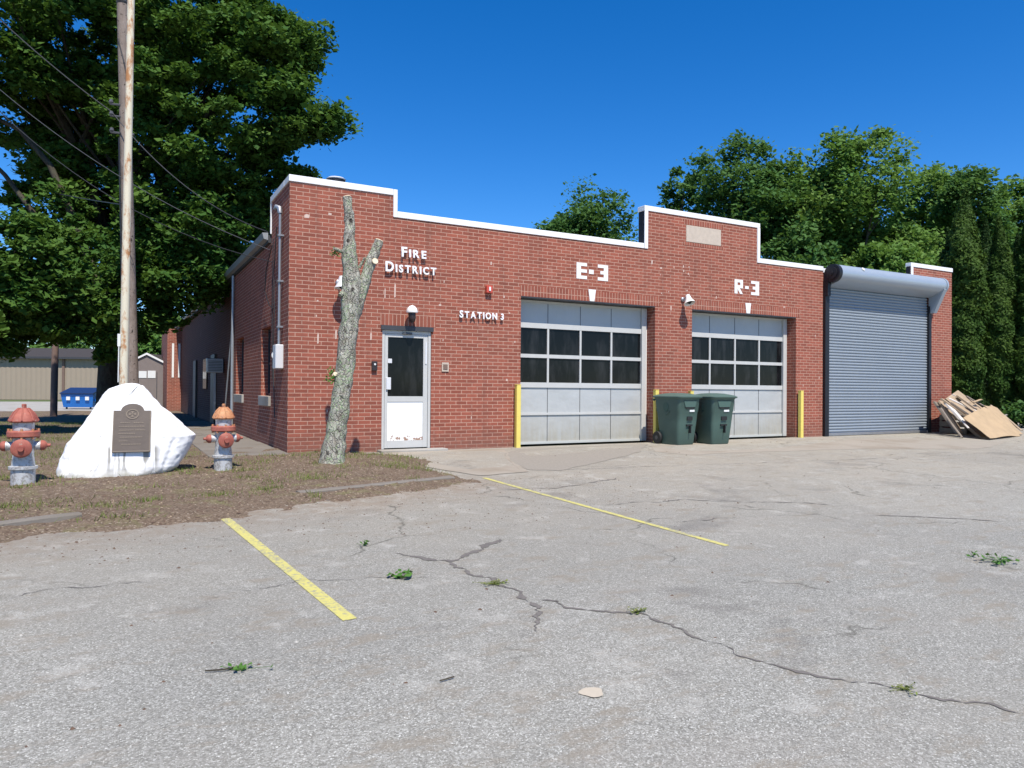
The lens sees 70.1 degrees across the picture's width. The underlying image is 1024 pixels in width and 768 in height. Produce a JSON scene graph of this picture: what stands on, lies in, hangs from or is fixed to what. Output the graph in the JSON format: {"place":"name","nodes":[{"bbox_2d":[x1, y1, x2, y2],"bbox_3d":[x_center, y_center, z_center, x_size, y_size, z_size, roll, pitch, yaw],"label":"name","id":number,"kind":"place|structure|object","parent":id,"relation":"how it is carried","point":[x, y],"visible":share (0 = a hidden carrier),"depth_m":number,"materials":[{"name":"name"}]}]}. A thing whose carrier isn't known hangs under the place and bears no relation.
{"place":"outdoors","nodes":[
{"label":"outdoors","id":0,"kind":"place"},
{"bbox_2d":[0,402,93,410],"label":"road","id":1,"kind":"structure","parent":0,"point":[33,406],"depth_m":39.80,"materials":[{"name":"grey asphalt"}]},
{"bbox_2d":[59,387,95,408],"bbox_3d":[-21.798,0.725,36.977,1.648,1.091,1.190,0,0,-8],"label":"dumpster","id":2,"kind":"object","parent":1,"relation":"on","point":[77,397],"visible":0.88,"depth_m":36.53,"materials":[{"name":"metal"}]},
{"bbox_2d":[0,348,97,399],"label":"tan building","id":3,"kind":"structure","parent":0,"point":[27,378],"depth_m":62.19,"materials":[{"name":"metal"}]},
{"bbox_2d":[138,353,162,406],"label":"garden shed","id":4,"kind":"structure","parent":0,"point":[150,368],"depth_m":37.02,"materials":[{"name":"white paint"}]},
{"bbox_2d":[181,421,288,457],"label":"side walk","id":5,"kind":"structure","parent":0,"point":[250,446],"depth_m":13.88,"materials":[{"name":"concrete"}]},
{"bbox_2d":[225,336,230,403],"bbox_3d":[-7.286,-0.520,18.794,0.038,3.313,1.190,1,-1,-33],"label":"leaning pole","id":6,"kind":"object","parent":5,"relation":"on","point":[228,371],"visible":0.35,"depth_m":18.85,"materials":[{"name":"metal"}]},
{"bbox_2d":[0,411,480,542],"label":"lawn","id":7,"kind":"structure","parent":0,"point":[179,515],"depth_m":8.69,"materials":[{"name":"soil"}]},
{"bbox_2d":[0,404,50,485],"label":"fire hydrant","id":8,"kind":"object","parent":7,"relation":"on","point":[24,433],"visible":1,"depth_m":8.61,"materials":[{"name":"silver metal"}]},
{"bbox_2d":[0,512,81,525],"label":"kerb","id":9,"kind":"structure","parent":7,"relation":"on","point":[42,519],"depth_m":6.73,"materials":[{"name":"concrete"}]},
{"bbox_2d":[0,118,141,365],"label":"maple tree","id":10,"kind":"object","parent":7,"relation":"on","point":[51,294],"visible":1,"depth_m":16.17,"materials":[{"name":"green plant"}]},
{"bbox_2d":[56,383,195,477],"bbox_3d":[-5.138,0.595,9.777,1.664,1.218,0.961,1,-1,-22],"label":"boulder","id":11,"kind":"object","parent":7,"relation":"on","point":[131,429],"visible":1,"depth_m":9.47,"materials":[{"name":"stone"}]},
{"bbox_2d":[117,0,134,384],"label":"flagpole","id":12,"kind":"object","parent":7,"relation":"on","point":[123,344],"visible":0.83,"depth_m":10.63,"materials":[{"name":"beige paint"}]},
{"bbox_2d":[203,404,242,470],"bbox_3d":[-4.005,0.754,10.129,0.396,0.960,0.388,0,0,10],"label":"fire hydrant","id":13,"kind":"object","parent":7,"relation":"on","point":[223,438],"visible":0.99,"depth_m":10.03,"materials":[{"name":"silver metal"}]},
{"bbox_2d":[0,400,902,456],"bbox_3d":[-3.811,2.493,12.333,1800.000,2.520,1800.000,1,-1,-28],"label":"ground","id":14,"kind":"structure","parent":0,"point":[557,444],"depth_m":16.41,"materials":[{"name":"grey concrete"}]},
{"bbox_2d":[50,344,58,415],"bbox_3d":[-16.911,-0.999,27.020,0.286,4.851,0.237,1,-1,-28],"label":"wood post","id":15,"kind":"object","parent":14,"relation":"on","point":[54,383],"visible":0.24,"depth_m":26.92,"materials":[{"name":"brown wood"}]},
{"bbox_2d":[27,333,97,348],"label":"broadleaf tree","id":16,"kind":"object","parent":14,"relation":"on","point":[83,346],"visible":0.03,"depth_m":85.56,"materials":[{"name":"green plant"}]},
{"bbox_2d":[109,0,138,383],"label":"utility pole","id":17,"kind":"object","parent":14,"relation":"on","point":[133,374],"visible":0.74,"depth_m":15.45,"materials":[{"name":"brown wood"}]},
{"bbox_2d":[0,19,110,110],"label":"overhead wire","id":18,"kind":"object","parent":17,"relation":"attached to","point":[53,66],"visible":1,"depth_m":15.60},
{"bbox_2d":[0,179,118,204],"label":"overhead wire","id":19,"kind":"object","parent":17,"relation":"attached to","point":[80,197],"visible":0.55,"depth_m":17.17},
{"bbox_2d":[113,113,267,231],"bbox_3d":[-6.505,-4.293,14.510,4.343,2.927,0.019,0,-1,25],"label":"overhead wire","id":20,"kind":"object","parent":17,"relation":"attached to","point":[187,187],"visible":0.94,"depth_m":14.44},
{"bbox_2d":[138,326,170,356],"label":"broadleaf tree","id":21,"kind":"object","parent":14,"relation":"on","point":[153,345],"visible":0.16,"depth_m":46.20,"materials":[{"name":"green plant"}]},
{"bbox_2d":[0,0,363,404],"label":"maple tree","id":22,"kind":"object","parent":14,"relation":"on","point":[264,56],"visible":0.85,"depth_m":18.94,"materials":[{"name":"green plant"}]},
{"bbox_2d":[318,195,382,463],"bbox_3d":[-2.406,-0.751,10.887,0.983,4.102,0.438,1,-1,-28],"label":"pruned tree","id":23,"kind":"object","parent":14,"relation":"on","point":[355,286],"visible":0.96,"depth_m":10.77,"materials":[{"name":"grey plant"}]},
{"bbox_2d":[162,174,952,452],"bbox_3d":[-2.687,-1.120,29.728,19.450,5.448,30.494,1,-1,-28],"label":"fire station","id":24,"kind":"object","parent":14,"relation":"on","point":[591,339],"visible":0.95,"depth_m":15.58,"materials":[{"name":"brick"}]},
{"bbox_2d":[1,90,269,249],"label":"overhead wire","id":25,"kind":"object","parent":24,"relation":"attached to","point":[133,184],"visible":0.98,"depth_m":14.53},
{"bbox_2d":[0,112,271,261],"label":"overhead wire","id":26,"kind":"object","parent":24,"relation":"attached to","point":[133,209],"visible":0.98,"depth_m":14.82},
{"bbox_2d":[193,360,197,416],"bbox_3d":[-12.062,0.183,27.776,0.068,2.130,1.000,1,-1,-28],"label":"rear door","id":27,"kind":"structure","parent":24,"relation":"in","point":[195,362],"depth_m":27.36,"materials":[{"name":"grey metal"}]},
{"bbox_2d":[203,359,207,388],"bbox_3d":[-10.404,-0.345,24.752,0.038,1.000,1.100,1,-1,-28],"label":"rear window","id":28,"kind":"structure","parent":24,"relation":"in","point":[205,375],"depth_m":24.73,"materials":[{"name":"grey glass"}]},
{"bbox_2d":[210,354,216,423],"bbox_3d":[-9.208,0.161,22.498,0.068,2.130,1.000,1,-1,-28],"label":"rear door","id":29,"kind":"structure","parent":24,"relation":"in","point":[212,420],"depth_m":22.54,"materials":[{"name":"grey metal"}]},
{"bbox_2d":[206,358,222,413],"bbox_3d":[-8.338,0.086,20.463,0.420,1.600,0.307,1,-1,-28],"label":"air conditioner","id":30,"kind":"object","parent":24,"relation":"attached to","point":[214,366],"visible":0.94,"depth_m":20.36,"materials":[{"name":"grey metal"}]},
{"bbox_2d":[230,276,234,424],"bbox_3d":[-6.899,-0.799,18.010,0.065,3.750,0.065,0,-1,39],"label":"downspout","id":31,"kind":"object","parent":24,"relation":"attached to","point":[232,342],"visible":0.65,"depth_m":17.98,"materials":[{"name":"metal"}]},
{"bbox_2d":[233,339,243,402],"bbox_3d":[-6.371,-0.325,17.270,0.225,1.518,1.320,1,-1,-28],"label":"side window","id":32,"kind":"structure","parent":24,"relation":"in","point":[239,398],"depth_m":17.70,"materials":[{"name":"black glass"}]},
{"bbox_2d":[258,329,270,405],"bbox_3d":[-4.739,-0.337,14.253,0.225,1.518,1.120,1,-1,-28],"label":"side window","id":33,"kind":"structure","parent":24,"relation":"in","point":[262,400],"depth_m":14.62,"materials":[{"name":"black glass"}]},
{"bbox_2d":[264,227,276,417],"bbox_3d":[-4.525,-1.117,13.656,0.028,3.454,1.038,1,-1,-30],"label":"wall cable","id":34,"kind":"object","parent":24,"relation":"attached to","point":[273,282],"depth_m":13.41,"materials":[{"name":"black metal"}]},
{"bbox_2d":[271,344,283,368],"bbox_3d":[-4.112,-0.476,12.808,0.170,0.420,0.361,1,-1,-28],"label":"electric meter","id":35,"kind":"object","parent":24,"relation":"attached to","point":[277,355],"visible":1,"depth_m":12.66,"materials":[{"name":"grey metal"}]},
{"bbox_2d":[273,204,283,343],"bbox_3d":[-4.098,-1.923,12.814,0.131,2.474,0.227,1,-1,-53],"label":"service conduit","id":36,"kind":"object","parent":24,"relation":"attached to","point":[278,208],"visible":0.98,"depth_m":12.76,"materials":[{"name":"grey metal"}]},
{"bbox_2d":[326,176,345,181],"bbox_3d":[-3.808,-3.644,15.770,0.420,1.650,0.420,1,-1,-28],"label":"roof vent","id":37,"kind":"object","parent":24,"relation":"on","point":[338,178],"visible":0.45,"depth_m":15.61,"materials":[{"name":"white metal"}]},
{"bbox_2d":[334,276,341,289],"bbox_3d":[-2.952,-1.750,12.609,0.260,0.223,0.362,1,-1,-28],"label":"wall lamp","id":38,"kind":"object","parent":24,"relation":"attached to","point":[338,282],"visible":0.57,"depth_m":12.52,"materials":[{"name":"white metal"}]},
{"bbox_2d":[371,361,376,370],"bbox_3d":[-2.455,-0.322,13.041,0.100,0.170,0.061,1,-1,-28],"label":"intercom","id":39,"kind":"object","parent":24,"relation":"attached to","point":[373,365],"visible":1,"depth_m":13.02,"materials":[{"name":"black plastic"}]},
{"bbox_2d":[381,330,430,449],"bbox_3d":[-1.943,0.107,13.398,0.946,2.158,0.100,1,-1,-28],"label":"entry door","id":40,"kind":"structure","parent":24,"relation":"in","point":[406,355],"depth_m":13.40,"materials":[{"name":"metal"}]},
{"bbox_2d":[385,261,435,274],"bbox_3d":[-1.852,-2.114,13.374,0.980,0.180,0.065,1,-1,-28],"label":"wall lettering","id":41,"kind":"object","parent":24,"relation":"attached to","point":[392,266],"depth_m":13.31},
{"bbox_2d":[406,305,417,322],"bbox_3d":[-1.810,-1.269,13.261,0.209,0.315,0.259,0,0,3],"label":"entry lamp","id":42,"kind":"object","parent":24,"relation":"attached to","point":[411,311],"visible":1,"depth_m":13.18,"materials":[{"name":"white paint"}]},
{"bbox_2d":[401,247,425,258],"bbox_3d":[-1.806,-2.404,13.400,0.480,0.180,0.065,1,-1,-28],"label":"wall lettering","id":43,"kind":"object","parent":24,"relation":"attached to","point":[409,256],"depth_m":13.37},
{"bbox_2d":[442,362,448,371],"bbox_3d":[-1.252,-0.320,13.710,0.140,0.170,0.028,1,-1,-28],"label":"key box","id":44,"kind":"object","parent":24,"relation":"attached to","point":[445,366],"visible":1,"depth_m":13.70,"materials":[{"name":"metal"}]},
{"bbox_2d":[459,310,503,319],"bbox_3d":[-0.585,-1.324,14.062,0.940,0.140,0.055,1,-1,-28],"label":"wall lettering","id":45,"kind":"object","parent":24,"relation":"attached to","point":[493,315],"depth_m":14.03},
{"bbox_2d":[485,286,492,292],"bbox_3d":[-0.443,-1.829,14.117,0.130,0.140,0.093,1,-1,-28],"label":"fire alarm","id":46,"kind":"object","parent":24,"relation":"attached to","point":[488,289],"visible":1,"depth_m":14.08,"materials":[{"name":"red plastic"}]},
{"bbox_2d":[520,299,646,444],"bbox_3d":[1.517,-0.228,15.561,3.388,2.945,0.110,1,-1,-28],"label":"overhead door","id":47,"kind":"structure","parent":24,"relation":"in","point":[583,367],"depth_m":15.55,"materials":[{"name":"metal"}]},
{"bbox_2d":[681,294,695,305],"bbox_3d":[3.938,-1.878,16.338,0.260,0.255,0.359,1,-1,-28],"label":"wall lamp","id":48,"kind":"object","parent":24,"relation":"attached to","point":[688,300],"visible":1,"depth_m":16.30,"materials":[{"name":"white metal"}]},
{"bbox_2d":[692,312,786,437],"bbox_3d":[5.449,-0.181,17.687,3.408,2.945,0.110,1,-1,-28],"label":"overhead door","id":49,"kind":"structure","parent":24,"relation":"in","point":[743,357],"depth_m":17.83,"materials":[{"name":"metal"}]},
{"bbox_2d":[822,264,948,436],"bbox_3d":[10.086,-0.825,19.610,4.640,4.404,0.544,1,-1,-28],"label":"roller door","id":50,"kind":"structure","parent":24,"relation":"in","point":[877,324],"depth_m":19.69,"materials":[{"name":"grey metal"}]},
{"bbox_2d":[531,173,638,241],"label":"broadleaf tree","id":51,"kind":"object","parent":14,"relation":"on","point":[591,218],"visible":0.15,"depth_m":57.90,"materials":[{"name":"green plant"}]},
{"bbox_2d":[656,166,701,212],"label":"broadleaf tree","id":52,"kind":"object","parent":14,"relation":"on","point":[679,203],"visible":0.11,"depth_m":51.77,"materials":[{"name":"green plant"}]},
{"bbox_2d":[675,127,815,258],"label":"broadleaf tree","id":53,"kind":"object","parent":14,"relation":"on","point":[759,198],"visible":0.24,"depth_m":44.40,"materials":[{"name":"green plant"}]},
{"bbox_2d":[760,215,848,267],"bbox_3d":[15.707,-3.744,40.001,6.846,11.241,7.583,1,-1,-28],"label":"broadleaf tree","id":54,"kind":"object","parent":14,"relation":"on","point":[807,237],"visible":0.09,"depth_m":39.61,"materials":[{"name":"green plant"}]},
{"bbox_2d":[761,147,864,262],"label":"broadleaf tree","id":55,"kind":"object","parent":14,"relation":"on","point":[792,166],"visible":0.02,"depth_m":45.91,"materials":[{"name":"green plant"}]},
{"bbox_2d":[771,122,945,272],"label":"broadleaf tree","id":56,"kind":"object","parent":14,"relation":"on","point":[848,211],"visible":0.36,"depth_m":42.66,"materials":[{"name":"green plant"}]},
{"bbox_2d":[850,236,931,273],"bbox_3d":[20.749,-3.142,39.861,5.886,10.110,5.961,1,-1,-28],"label":"broadleaf tree","id":57,"kind":"object","parent":14,"relation":"on","point":[886,256],"visible":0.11,"depth_m":39.46,"materials":[{"name":"green plant"}]},
{"bbox_2d":[879,160,969,253],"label":"broadleaf tree","id":58,"kind":"object","parent":14,"relation":"on","point":[936,179],"visible":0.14,"depth_m":51.23,"materials":[{"name":"green plant"}]},
{"bbox_2d":[938,187,994,404],"bbox_3d":[16.124,-2.700,26.016,1.799,8.730,1.716,1,-1,-28],"label":"conifer tree","id":59,"kind":"object","parent":14,"relation":"on","point":[962,255],"visible":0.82,"depth_m":25.57,"materials":[{"name":"green plant"}]},
{"bbox_2d":[925,164,1023,253],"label":"broadleaf tree","id":60,"kind":"object","parent":14,"relation":"on","point":[945,206],"visible":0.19,"depth_m":45.03,"materials":[{"name":"green plant"}]},
{"bbox_2d":[979,217,991,407],"bbox_3d":[20.081,-2.718,31.017,1.400,8.907,1.268,1,-1,-28],"label":"conifer tree","id":61,"kind":"object","parent":14,"relation":"on","point":[986,242],"visible":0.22,"depth_m":30.89,"materials":[{"name":"green plant"}]},
{"bbox_2d":[975,174,1023,251],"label":"broadleaf tree","id":62,"kind":"object","parent":14,"relation":"on","point":[1011,192],"visible":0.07,"depth_m":48.91,"materials":[{"name":"green plant"}]},
{"bbox_2d":[982,214,1020,414],"bbox_3d":[17.372,-2.209,26.015,1.329,7.766,1.274,1,-1,-28],"label":"conifer tree","id":63,"kind":"object","parent":14,"relation":"on","point":[1000,379],"visible":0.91,"depth_m":25.71,"materials":[{"name":"green plant"}]},
{"bbox_2d":[1000,399,1023,426],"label":"shrub","id":64,"kind":"object","parent":14,"relation":"on","point":[1014,412],"visible":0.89,"depth_m":24.33,"materials":[{"name":"green plant"}]},
{"bbox_2d":[1013,232,1019,403],"bbox_3d":[21.441,-2.355,31.012,1.477,8.202,1.380,1,-1,-28],"label":"conifer tree","id":65,"kind":"object","parent":14,"relation":"on","point":[1016,241],"visible":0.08,"depth_m":31.04,"materials":[{"name":"green plant"}]},
{"bbox_2d":[1010,226,1023,401],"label":"conifer tree","id":66,"kind":"object","parent":14,"relation":"on","point":[1018,343],"visible":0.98,"depth_m":25.48,"materials":[{"name":"green plant"}]},
{"bbox_2d":[0,429,1023,767],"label":"parking lot","id":67,"kind":"structure","parent":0,"point":[350,693],"depth_m":4.52,"materials":[{"name":"grey asphalt"}]},
{"bbox_2d":[205,666,238,670],"bbox_3d":[-1.482,1.460,3.738,0.168,0.008,0.019,1,-1,-21],"label":"twig","id":68,"kind":"object","parent":67,"relation":"on","point":[221,669],"visible":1,"depth_m":3.73,"materials":[{"name":"wood"}]},
{"bbox_2d":[220,661,272,670],"bbox_3d":[-1.369,1.458,3.751,0.270,0.041,0.108,0,0,4],"label":"leaf sprig","id":69,"kind":"object","parent":67,"relation":"on","point":[241,667],"visible":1,"depth_m":3.76,"materials":[{"name":"green plant"}]},
{"bbox_2d":[221,518,355,620],"bbox_3d":[-1.962,1.392,5.936,0.092,0.143,3.412,1,-1,-34],"label":"parking line","id":70,"kind":"object","parent":67,"relation":"on","point":[329,602],"visible":0.97,"depth_m":5.42,"materials":[{"name":"yellow paint"}]},
{"bbox_2d":[0,474,697,572],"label":"edge litter","id":71,"kind":"object","parent":67,"relation":"on","point":[341,523],"visible":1,"depth_m":7.28,"materials":[{"name":"brown plant"}]},
{"bbox_2d":[296,475,454,492],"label":"kerb","id":72,"kind":"structure","parent":67,"relation":"on","point":[448,477],"depth_m":9.12,"materials":[{"name":"concrete"}]},
{"bbox_2d":[387,569,412,578],"bbox_3d":[-0.835,1.410,5.413,0.196,0.084,0.139,0,0,1],"label":"leaf sprig","id":73,"kind":"object","parent":67,"relation":"on","point":[408,574],"visible":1,"depth_m":5.41,"materials":[{"name":"green plant"}]},
{"bbox_2d":[397,538,501,561],"bbox_3d":[-0.415,1.425,6.223,1.066,0.024,0.465,1,-1,-36],"label":"pavement crack","id":74,"kind":"object","parent":67,"relation":"on","point":[470,552],"visible":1,"depth_m":6.15,"materials":[{"name":"grey asphalt"}]},
{"bbox_2d":[385,449,528,474],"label":"concrete approach","id":75,"kind":"structure","parent":67,"relation":"on","point":[515,468],"depth_m":11.13,"materials":[{"name":"grey concrete"}]},
{"bbox_2d":[473,578,508,585],"bbox_3d":[-0.135,1.446,5.304,0.258,0.028,0.189,1,-1,-28],"label":"weed tuft","id":76,"kind":"object","parent":67,"relation":"on","point":[494,582],"visible":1,"depth_m":5.32,"materials":[{"name":"green plant"}]},
{"bbox_2d":[449,562,542,630],"bbox_3d":[-0.082,1.464,5.212,0.258,0.069,1.652,1,-1,-25],"label":"pavement crack","id":77,"kind":"object","parent":67,"relation":"on","point":[522,596],"visible":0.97,"depth_m":5.06,"materials":[{"name":"grey asphalt"}]},
{"bbox_2d":[5,440,1012,765],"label":"pebbles","id":78,"kind":"object","parent":67,"relation":"on","point":[521,530],"visible":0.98,"depth_m":5.01,"materials":[{"name":"grey stone"}]},
{"bbox_2d":[514,384,520,447],"bbox_3d":[0.112,0.644,14.348,0.102,1.270,0.102,1,-1,-28],"label":"bollard","id":79,"kind":"object","parent":67,"relation":"on","point":[517,435],"visible":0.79,"depth_m":14.31,"materials":[{"name":"yellow metal"}]},
{"bbox_2d":[25,439,1023,747],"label":"litter","id":80,"kind":"object","parent":67,"relation":"on","point":[479,609],"visible":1,"depth_m":5.52,"materials":[{"name":"brown plant"}]},
{"bbox_2d":[504,444,647,470],"bbox_3d":[1.133,1.293,13.612,2.072,0.095,5.188,0,-1,32],"label":"asphalt patch","id":81,"kind":"object","parent":67,"relation":"on","point":[559,462],"visible":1,"depth_m":12.68,"materials":[{"name":"grey asphalt"}]},
{"bbox_2d":[578,687,602,696],"bbox_3d":[0.394,1.523,3.613,0.122,0.001,0.120,0,0,20],"label":"paint spot","id":82,"kind":"object","parent":67,"relation":"on","point":[593,691],"visible":1,"depth_m":3.60,"materials":[{"name":"beige paint"}]},
{"bbox_2d":[484,478,726,545],"bbox_3d":[0.788,1.395,8.449,0.070,0.178,4.253,1,-1,-34],"label":"parking line","id":83,"kind":"object","parent":67,"relation":"on","point":[694,536],"visible":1,"depth_m":7.91,"materials":[{"name":"yellow paint"}]},
{"bbox_2d":[628,606,646,613],"bbox_3d":[0.824,1.487,4.810,0.130,0.030,0.144,0,0,15],"label":"weed tuft","id":84,"kind":"object","parent":67,"relation":"on","point":[636,610],"visible":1,"depth_m":4.80,"materials":[{"name":"green plant"}]},
{"bbox_2d":[653,390,658,442],"bbox_3d":[3.155,0.720,15.994,0.102,1.190,0.102,1,-1,-28],"label":"bollard","id":85,"kind":"object","parent":67,"relation":"on","point":[655,420],"visible":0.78,"depth_m":15.96,"materials":[{"name":"yellow metal"}]},
{"bbox_2d":[652,393,701,444],"bbox_3d":[3.519,0.738,15.642,0.716,1.094,0.928,1,-1,-32],"label":"wheeled bin","id":86,"kind":"object","parent":67,"relation":"on","point":[677,415],"visible":1,"depth_m":15.37,"materials":[{"name":"green plastic"}]},
{"bbox_2d":[693,393,736,443],"bbox_3d":[4.356,0.747,15.927,0.716,1.094,0.928,1,-1,-25],"label":"wheeled bin","id":87,"kind":"object","parent":67,"relation":"on","point":[714,418],"visible":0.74,"depth_m":15.62,"materials":[{"name":"green plastic"}]},
{"bbox_2d":[543,599,1018,712],"bbox_3d":[1.426,1.535,4.168,3.017,0.111,0.295,0,-1,37],"label":"pavement crack","id":88,"kind":"object","parent":67,"relation":"on","point":[815,675],"visible":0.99,"depth_m":3.95,"materials":[{"name":"grey asphalt"}]},
{"bbox_2d":[571,452,994,469],"bbox_3d":[5.765,1.387,13.366,10.958,0.035,0.234,1,-1,-24],"label":"pavement crack","id":89,"kind":"object","parent":67,"relation":"on","point":[763,462],"visible":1,"depth_m":12.75,"materials":[{"name":"grey asphalt"}]},
{"bbox_2d":[798,391,803,437],"bbox_3d":[7.192,0.763,18.177,0.102,1.200,0.102,1,-1,-28],"label":"bollard","id":90,"kind":"object","parent":67,"relation":"on","point":[800,412],"visible":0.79,"depth_m":18.14,"materials":[{"name":"yellow metal"}]},
{"bbox_2d":[650,438,1004,454],"bbox_3d":[7.405,1.366,16.374,10.520,0.098,2.383,1,-1,-21],"label":"concrete apron","id":91,"kind":"object","parent":67,"relation":"on","point":[898,443],"visible":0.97,"depth_m":16.40,"materials":[{"name":"grey concrete"}]},
{"bbox_2d":[888,682,917,694],"bbox_3d":[2.013,1.554,3.745,0.131,0.025,0.176,0,-1,35],"label":"weed tuft","id":92,"kind":"object","parent":67,"relation":"on","point":[905,687],"visible":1,"depth_m":3.73,"materials":[{"name":"green plant"}]},
{"bbox_2d":[865,515,998,521],"bbox_3d":[4.759,1.511,8.238,1.604,0.036,0.106,0,0,5],"label":"pavement crack","id":93,"kind":"object","parent":67,"relation":"on","point":[936,517],"visible":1,"depth_m":8.26,"materials":[{"name":"asphalt"}]},
{"bbox_2d":[933,401,958,434],"bbox_3d":[11.815,0.916,19.860,0.207,0.894,0.979,1,0,-9],"label":"plank","id":94,"kind":"object","parent":67,"relation":"on","point":[937,405],"visible":0.57,"depth_m":19.88,"materials":[{"name":"wood"}]},
{"bbox_2d":[940,408,962,437],"bbox_3d":[11.537,1.015,19.182,0.100,0.770,0.948,0,0,-2],"label":"plank","id":95,"kind":"object","parent":67,"relation":"on","point":[952,424],"visible":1,"depth_m":19.12,"materials":[{"name":"wood"}]},
{"bbox_2d":[944,403,965,422],"bbox_3d":[11.900,0.764,19.620,0.212,0.549,0.986,0,0,3],"label":"plank","id":96,"kind":"object","parent":67,"relation":"on","point":[950,408],"visible":0.77,"depth_m":19.58,"materials":[{"name":"grey wood"}]},
{"bbox_2d":[940,398,966,416],"bbox_3d":[12.098,0.708,19.840,0.822,0.647,0.173,0,-1,28],"label":"plank","id":97,"kind":"object","parent":96,"relation":"on","point":[955,408],"visible":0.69,"depth_m":19.82,"materials":[{"name":"brown wood"}]},
{"bbox_2d":[939,415,972,434],"bbox_3d":[12.691,1.134,20.530,1.000,0.520,0.750,1,-1,-28],"label":"wooden crate","id":98,"kind":"object","parent":67,"relation":"on","point":[965,430],"visible":0.41,"depth_m":20.42,"materials":[{"name":"brown wood"}]},
{"bbox_2d":[938,401,986,436],"bbox_3d":[13.192,0.955,20.615,2.930,1.175,1.340,1,-1,-38],"label":"plywood sheet","id":99,"kind":"object","parent":67,"relation":"on","point":[975,431],"visible":0.11,"depth_m":19.67,"materials":[{"name":"brown wood"}]},
{"bbox_2d":[938,400,962,432],"bbox_3d":[11.893,0.872,19.817,0.180,0.864,1.119,0,0,1],"label":"plank","id":100,"kind":"object","parent":99,"relation":"on","point":[949,415],"visible":0.96,"depth_m":19.76,"materials":[{"name":"brown wood"}]},
{"bbox_2d":[944,390,980,414],"bbox_3d":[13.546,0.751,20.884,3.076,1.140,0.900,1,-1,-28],"label":"pallet","id":101,"kind":"object","parent":99,"relation":"on","point":[962,395],"visible":0.29,"depth_m":20.61,"materials":[{"name":"beige wood"}]},
{"bbox_2d":[956,395,976,409],"bbox_3d":[12.783,0.523,20.524,0.541,0.422,0.171,0,-1,26],"label":"plank","id":102,"kind":"object","parent":101,"relation":"on","point":[967,403],"visible":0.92,"depth_m":20.47,"materials":[{"name":"brown wood"}]},
{"bbox_2d":[964,407,1019,438],"bbox_3d":[12.761,1.020,19.423,2.367,0.800,0.733,1,-1,-41],"label":"plywood sheet","id":103,"kind":"object","parent":67,"relation":"on","point":[987,422],"visible":1,"depth_m":19.36,"materials":[{"name":"beige wood"}]},
{"bbox_2d":[977,553,1019,564],"bbox_3d":[4.264,1.521,6.362,0.445,0.084,0.239,1,-1,-28],"label":"leaf sprig","id":104,"kind":"object","parent":67,"relation":"on","point":[1003,561],"visible":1,"depth_m":6.32,"materials":[{"name":"green plant"}]},
{"bbox_2d":[984,405,1022,433],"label":"cardboard sheet","id":105,"kind":"object","parent":67,"relation":"on","point":[996,411],"visible":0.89,"depth_m":20.48,"materials":[{"name":"beige cardboard"}]},
{"bbox_2d":[0,0,1023,348],"label":"sky","id":106,"kind":"structure","parent":0,"point":[472,110],"materials":[{"name":"blue"}]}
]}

